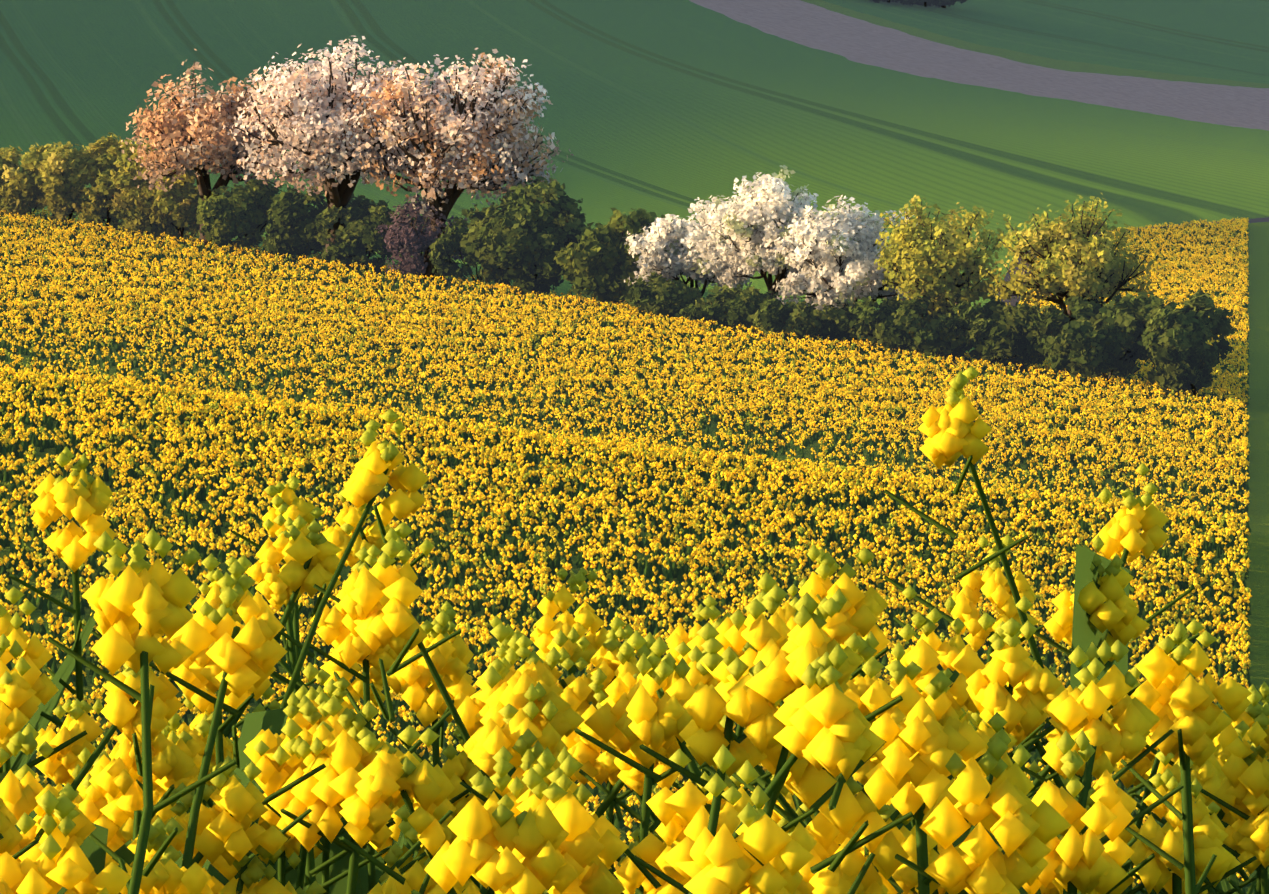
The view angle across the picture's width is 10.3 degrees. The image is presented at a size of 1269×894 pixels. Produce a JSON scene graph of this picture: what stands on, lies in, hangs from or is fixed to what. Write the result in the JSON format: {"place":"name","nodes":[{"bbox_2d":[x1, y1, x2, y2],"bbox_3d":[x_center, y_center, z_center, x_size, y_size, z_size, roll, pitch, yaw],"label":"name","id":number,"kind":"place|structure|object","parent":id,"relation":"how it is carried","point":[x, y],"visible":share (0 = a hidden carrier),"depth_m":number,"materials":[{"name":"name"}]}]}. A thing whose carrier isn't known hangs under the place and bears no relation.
{"place":"outdoors","nodes":[
{"label":"outdoors","id":0,"kind":"place"},
{"bbox_2d":[0,0,1268,893],"bbox_3d":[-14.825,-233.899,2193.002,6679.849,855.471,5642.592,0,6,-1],"label":"fields","id":1,"kind":"structure","parent":0,"point":[1134,111],"depth_m":509.91,"materials":[{"name":"green plant"}]},
{"bbox_2d":[0,0,1236,397],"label":"hedge trees","id":2,"kind":"object","parent":1,"relation":"on","point":[1174,346],"depth_m":342.28,"materials":[{"name":"green plant"}]},
{"bbox_2d":[0,209,1251,887],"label":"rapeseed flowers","id":3,"kind":"object","parent":1,"relation":"on","point":[558,439],"visible":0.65,"depth_m":262.89,"materials":[{"name":"yellow plant"}]},
{"bbox_2d":[0,210,1251,893],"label":"rapeseed stalks","id":4,"kind":"object","parent":1,"relation":"on","point":[644,566],"visible":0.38,"depth_m":194.29,"materials":[{"name":"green plant"}]},
{"bbox_2d":[0,366,1268,893],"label":"rapeseed","id":5,"kind":"object","parent":1,"relation":"on","point":[536,828],"depth_m":4.13,"materials":[{"name":"yellow plant"}]}
]}

